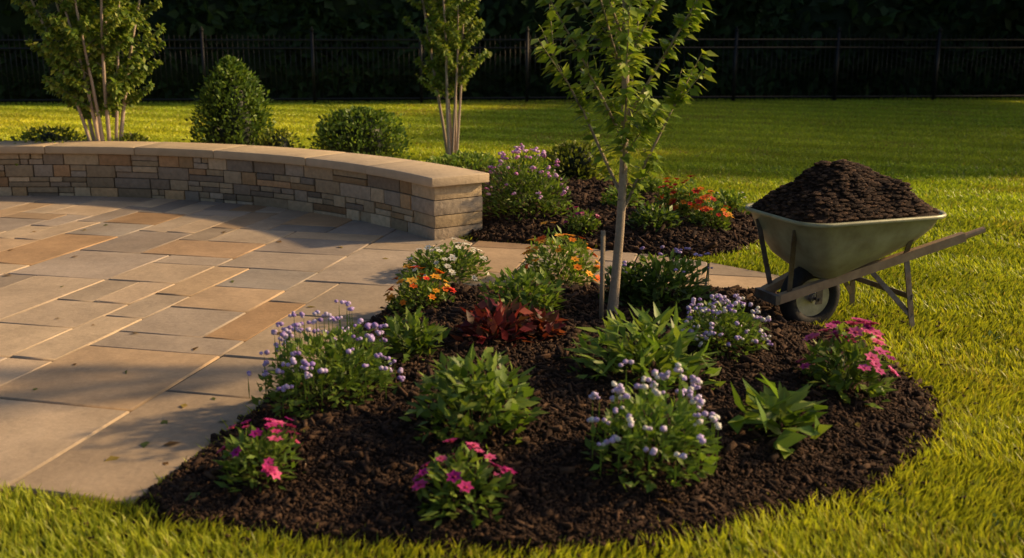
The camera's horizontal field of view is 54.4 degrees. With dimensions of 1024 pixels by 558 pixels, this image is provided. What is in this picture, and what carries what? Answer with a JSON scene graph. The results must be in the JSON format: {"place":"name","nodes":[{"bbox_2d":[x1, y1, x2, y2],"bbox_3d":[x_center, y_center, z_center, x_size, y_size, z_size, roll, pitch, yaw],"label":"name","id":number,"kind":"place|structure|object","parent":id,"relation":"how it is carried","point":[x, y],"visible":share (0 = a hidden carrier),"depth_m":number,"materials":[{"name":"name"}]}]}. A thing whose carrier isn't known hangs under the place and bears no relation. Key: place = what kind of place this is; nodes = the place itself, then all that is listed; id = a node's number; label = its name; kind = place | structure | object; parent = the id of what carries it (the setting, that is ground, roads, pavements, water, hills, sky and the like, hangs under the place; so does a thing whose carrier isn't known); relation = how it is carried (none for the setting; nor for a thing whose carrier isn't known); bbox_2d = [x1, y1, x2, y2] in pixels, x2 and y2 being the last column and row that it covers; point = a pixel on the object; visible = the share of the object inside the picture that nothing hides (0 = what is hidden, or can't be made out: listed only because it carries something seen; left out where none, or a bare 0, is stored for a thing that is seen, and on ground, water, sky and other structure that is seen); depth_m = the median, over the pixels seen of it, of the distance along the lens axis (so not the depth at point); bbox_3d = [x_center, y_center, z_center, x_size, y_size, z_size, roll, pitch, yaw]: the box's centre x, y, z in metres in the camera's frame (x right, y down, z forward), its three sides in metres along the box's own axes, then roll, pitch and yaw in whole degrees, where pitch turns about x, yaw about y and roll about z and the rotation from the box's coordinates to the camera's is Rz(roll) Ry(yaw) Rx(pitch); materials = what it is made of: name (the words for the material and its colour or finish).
{"place":"outdoors","nodes":[
{"label":"outdoors","id":0,"kind":"place"},
{"bbox_2d":[0,195,778,506],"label":"patio paving","id":1,"kind":"structure","parent":0,"point":[67,424],"depth_m":5.85,"materials":[{"name":"stone"}]},
{"bbox_2d":[0,154,482,239],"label":"seat wall blocks","id":2,"kind":"structure","parent":1,"relation":"on","point":[419,211],"depth_m":9.24,"materials":[{"name":"grey stone"}]},
{"bbox_2d":[4,153,477,228],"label":"seat wall","id":3,"kind":"structure","parent":2,"relation":"in","point":[187,180],"depth_m":9.67,"materials":[{"name":"grey stone"}]},
{"bbox_2d":[0,141,488,187],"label":"seat wall capstones","id":4,"kind":"object","parent":2,"relation":"on","point":[429,174],"visible":1,"depth_m":9.12,"materials":[{"name":"beige stone"}]},
{"bbox_2d":[0,221,708,503],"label":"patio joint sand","id":5,"kind":"structure","parent":1,"relation":"on","point":[473,242],"depth_m":5.05,"materials":[{"name":"beige sand"}]},
{"bbox_2d":[7,224,868,502],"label":"fallen leaves","id":6,"kind":"object","parent":1,"relation":"on","point":[143,445],"visible":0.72,"depth_m":3.90,"materials":[{"name":"brown plant"}]},
{"bbox_2d":[0,97,1023,557],"bbox_3d":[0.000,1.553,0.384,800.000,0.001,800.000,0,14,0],"label":"ground","id":7,"kind":"structure","parent":0,"point":[648,557],"depth_m":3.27,"materials":[{"name":"green plant"}]},
{"bbox_2d":[0,0,60,90],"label":"hedge tree","id":8,"kind":"object","parent":7,"relation":"on","point":[12,18],"visible":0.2,"depth_m":22.52,"materials":[{"name":"green plant"}]},
{"bbox_2d":[0,125,87,165],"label":"shrub","id":9,"kind":"object","parent":7,"relation":"on","point":[50,136],"visible":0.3,"depth_m":10.20,"materials":[{"name":"green plant"}]},
{"bbox_2d":[11,0,165,140],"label":"birch tree","id":10,"kind":"object","parent":7,"relation":"on","point":[82,75],"visible":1,"depth_m":9.93,"materials":[{"name":"green plant"}]},
{"bbox_2d":[111,132,153,141],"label":"shrub","id":11,"kind":"object","parent":7,"relation":"on","point":[130,137],"visible":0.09,"depth_m":10.24,"materials":[{"name":"green plant"}]},
{"bbox_2d":[24,0,255,80],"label":"hedge tree","id":12,"kind":"object","parent":7,"relation":"on","point":[170,10],"visible":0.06,"depth_m":22.79,"materials":[{"name":"green plant"}]},
{"bbox_2d":[182,54,287,145],"bbox_3d":[-2.991,-1.702,10.717,1.148,1.401,1.279,0,14,0],"label":"conical shrub","id":13,"kind":"object","parent":7,"relation":"on","point":[230,114],"visible":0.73,"depth_m":10.54,"materials":[{"name":"green plant"}]},
{"bbox_2d":[152,0,391,92],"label":"hedge tree","id":14,"kind":"object","parent":7,"relation":"on","point":[343,8],"visible":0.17,"depth_m":22.95,"materials":[{"name":"green plant"}]},
{"bbox_2d":[257,127,304,147],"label":"shrub","id":15,"kind":"object","parent":7,"relation":"on","point":[276,139],"visible":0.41,"depth_m":10.21,"materials":[{"name":"green plant"}]},
{"bbox_2d":[300,104,414,159],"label":"round shrub","id":16,"kind":"object","parent":7,"relation":"on","point":[357,131],"visible":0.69,"depth_m":10.39,"materials":[{"name":"green plant"}]},
{"bbox_2d":[298,0,559,83],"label":"hedge tree","id":17,"kind":"object","parent":7,"relation":"on","point":[497,23],"visible":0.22,"depth_m":23.15,"materials":[{"name":"green plant"}]},
{"bbox_2d":[395,237,493,285],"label":"white flowers","id":18,"kind":"object","parent":7,"relation":"on","point":[464,262],"visible":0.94,"depth_m":6.55,"materials":[{"name":"green plant"}]},
{"bbox_2d":[402,0,491,154],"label":"birch tree","id":19,"kind":"object","parent":7,"relation":"on","point":[448,22],"visible":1,"depth_m":12.34,"materials":[{"name":"green plant"}]},
{"bbox_2d":[0,0,1023,102],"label":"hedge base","id":20,"kind":"object","parent":7,"relation":"on","point":[269,20],"visible":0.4,"depth_m":23.57,"materials":[{"name":"green plant"}]},
{"bbox_2d":[0,27,1023,103],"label":"metal fence","id":21,"kind":"object","parent":7,"relation":"on","point":[837,48],"visible":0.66,"depth_m":22.93,"materials":[{"name":"black metal"}]},
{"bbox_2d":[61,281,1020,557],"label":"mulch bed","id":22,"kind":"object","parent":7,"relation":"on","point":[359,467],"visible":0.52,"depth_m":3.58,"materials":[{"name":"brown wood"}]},
{"bbox_2d":[213,417,306,492],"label":"flowering plant","id":23,"kind":"object","parent":22,"relation":"on","point":[243,443],"visible":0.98,"depth_m":3.43,"materials":[{"name":"green plant"}]},
{"bbox_2d":[247,299,404,419],"bbox_3d":[-0.746,0.320,4.130,0.611,0.465,0.632,-13,19,-41],"label":"ageratum plant","id":24,"kind":"object","parent":22,"relation":"on","point":[321,368],"visible":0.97,"depth_m":4.06,"materials":[{"name":"green plant"}]},
{"bbox_2d":[380,305,450,362],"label":"green plant","id":25,"kind":"object","parent":22,"relation":"on","point":[415,335],"visible":0.91,"depth_m":4.57,"materials":[{"name":"green plant"}]},
{"bbox_2d":[383,264,456,314],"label":"marigold plant","id":26,"kind":"object","parent":22,"relation":"on","point":[430,291],"visible":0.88,"depth_m":5.56,"materials":[{"name":"green plant"}]},
{"bbox_2d":[410,438,516,529],"bbox_3d":[-0.160,0.670,3.304,0.360,0.263,0.392,0,14,0],"label":"flowering plant","id":27,"kind":"object","parent":22,"relation":"on","point":[468,484],"visible":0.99,"depth_m":3.27,"materials":[{"name":"green plant"}]},
{"bbox_2d":[398,343,548,452],"bbox_3d":[-0.136,0.444,3.726,0.566,0.357,0.570,0,14,0],"label":"green bush","id":28,"kind":"object","parent":22,"relation":"on","point":[443,382],"visible":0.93,"depth_m":3.68,"materials":[{"name":"green plant"}]},
{"bbox_2d":[450,295,536,348],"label":"red-leaved plant","id":29,"kind":"object","parent":22,"relation":"on","point":[482,319],"visible":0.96,"depth_m":4.77,"materials":[{"name":"red plant"}]},
{"bbox_2d":[477,264,565,316],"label":"green plant","id":30,"kind":"object","parent":22,"relation":"on","point":[524,280],"visible":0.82,"depth_m":5.30,"materials":[{"name":"green plant"}]},
{"bbox_2d":[511,304,566,340],"bbox_3d":[0.141,0.232,4.881,0.294,0.211,0.248,6,15,21],"label":"heuchera","id":31,"kind":"object","parent":22,"relation":"on","point":[549,324],"visible":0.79,"depth_m":4.85,"materials":[{"name":"red plant"}]},
{"bbox_2d":[596,260,663,307],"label":"green plant","id":32,"kind":"object","parent":22,"relation":"on","point":[625,282],"visible":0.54,"depth_m":5.45,"materials":[{"name":"green plant"}]},
{"bbox_2d":[562,301,725,400],"bbox_3d":[0.572,0.290,4.335,0.696,0.374,0.689,-6,15,-23],"label":"green plant","id":33,"kind":"object","parent":22,"relation":"on","point":[649,344],"visible":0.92,"depth_m":4.28,"materials":[{"name":"green plant"}]},
{"bbox_2d":[581,359,721,492],"bbox_3d":[0.493,0.499,3.479,0.513,0.440,0.482,0,14,0],"label":"ageratum plant","id":34,"kind":"object","parent":22,"relation":"on","point":[654,424],"visible":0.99,"depth_m":3.43,"materials":[{"name":"green plant"}]},
{"bbox_2d":[621,245,718,312],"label":"shrub","id":35,"kind":"object","parent":22,"relation":"on","point":[668,274],"visible":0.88,"depth_m":5.40,"materials":[{"name":"green plant"}]},
{"bbox_2d":[679,293,772,361],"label":"flowering plant","id":36,"kind":"object","parent":22,"relation":"on","point":[723,322],"visible":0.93,"depth_m":4.62,"materials":[{"name":"green plant"}]},
{"bbox_2d":[727,372,831,458],"bbox_3d":[1.015,0.491,3.787,0.443,0.294,0.455,0,14,0],"label":"hosta plant","id":37,"kind":"object","parent":22,"relation":"on","point":[786,407],"visible":0.97,"depth_m":3.76,"materials":[{"name":"green plant"}]},
{"bbox_2d":[795,317,898,408],"bbox_3d":[1.416,0.348,4.196,0.434,0.362,0.472,0,14,0],"label":"flowering plant","id":38,"kind":"object","parent":22,"relation":"on","point":[873,366],"visible":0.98,"depth_m":4.16,"materials":[{"name":"green plant"}]},
{"bbox_2d":[517,221,599,285],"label":"marigold plant","id":39,"kind":"object","parent":7,"relation":"on","point":[574,263],"visible":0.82,"depth_m":6.34,"materials":[{"name":"green plant"}]},
{"bbox_2d":[440,151,767,260],"bbox_3d":[0.604,-0.930,10.033,3.616,0.284,6.322,0,14,0],"label":"mulch bed","id":40,"kind":"object","parent":7,"relation":"on","point":[585,195],"visible":0.38,"depth_m":7.80,"materials":[{"name":"brown wood"}]},
{"bbox_2d":[424,149,509,171],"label":"green plant","id":41,"kind":"object","parent":40,"relation":"on","point":[469,160],"visible":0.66,"depth_m":10.78,"materials":[{"name":"green plant"}]},
{"bbox_2d":[482,143,572,221],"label":"flowering bush","id":42,"kind":"object","parent":40,"relation":"on","point":[543,185],"visible":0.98,"depth_m":8.14,"materials":[{"name":"green plant"}]},
{"bbox_2d":[537,139,619,179],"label":"shrub","id":43,"kind":"object","parent":40,"relation":"on","point":[575,158],"visible":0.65,"depth_m":10.17,"materials":[{"name":"green plant"}]},
{"bbox_2d":[563,206,600,234],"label":"flowering plant","id":44,"kind":"object","parent":40,"relation":"on","point":[583,219],"visible":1,"depth_m":7.72,"materials":[{"name":"green plant"}]},
{"bbox_2d":[600,185,644,206],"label":"green plant","id":45,"kind":"object","parent":40,"relation":"on","point":[614,191],"visible":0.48,"depth_m":8.52,"materials":[{"name":"green plant"}]},
{"bbox_2d":[633,175,664,193],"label":"green plant","id":46,"kind":"object","parent":40,"relation":"on","point":[657,182],"visible":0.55,"depth_m":9.16,"materials":[{"name":"green plant"}]},
{"bbox_2d":[625,200,683,231],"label":"green plant","id":47,"kind":"object","parent":40,"relation":"on","point":[655,213],"visible":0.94,"depth_m":7.70,"materials":[{"name":"green plant"}]},
{"bbox_2d":[652,177,691,211],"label":"zinnia plant","id":48,"kind":"object","parent":40,"relation":"on","point":[667,189],"visible":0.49,"depth_m":8.26,"materials":[{"name":"green plant"}]},
{"bbox_2d":[669,175,716,218],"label":"red plant","id":49,"kind":"object","parent":40,"relation":"on","point":[686,203],"visible":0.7,"depth_m":8.08,"materials":[{"name":"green plant"}]},
{"bbox_2d":[684,194,733,231],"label":"orange plant","id":50,"kind":"object","parent":40,"relation":"on","point":[703,213],"visible":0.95,"depth_m":7.75,"materials":[{"name":"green plant"}]},
{"bbox_2d":[710,187,750,214],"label":"green plant","id":51,"kind":"object","parent":40,"relation":"on","point":[731,202],"visible":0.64,"depth_m":8.61,"materials":[{"name":"green plant"}]},
{"bbox_2d":[472,0,768,87],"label":"hedge tree","id":52,"kind":"object","parent":7,"relation":"on","point":[577,19],"visible":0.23,"depth_m":23.44,"materials":[{"name":"green plant"}]},
{"bbox_2d":[530,0,717,318],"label":"sapling tree","id":53,"kind":"object","parent":7,"relation":"on","point":[628,57],"visible":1,"depth_m":4.85,"materials":[{"name":"green plant"}]},
{"bbox_2d":[650,0,930,97],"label":"hedge tree","id":54,"kind":"object","parent":7,"relation":"on","point":[870,19],"visible":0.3,"depth_m":23.70,"materials":[{"name":"green plant"}]},
{"bbox_2d":[745,159,985,331],"bbox_3d":[1.923,-0.202,5.520,1.183,0.941,0.694,-5,15,-19],"label":"wheelbarrow","id":55,"kind":"object","parent":7,"relation":"on","point":[825,229],"visible":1,"depth_m":5.27,"materials":[{"name":"paint"}]}
]}

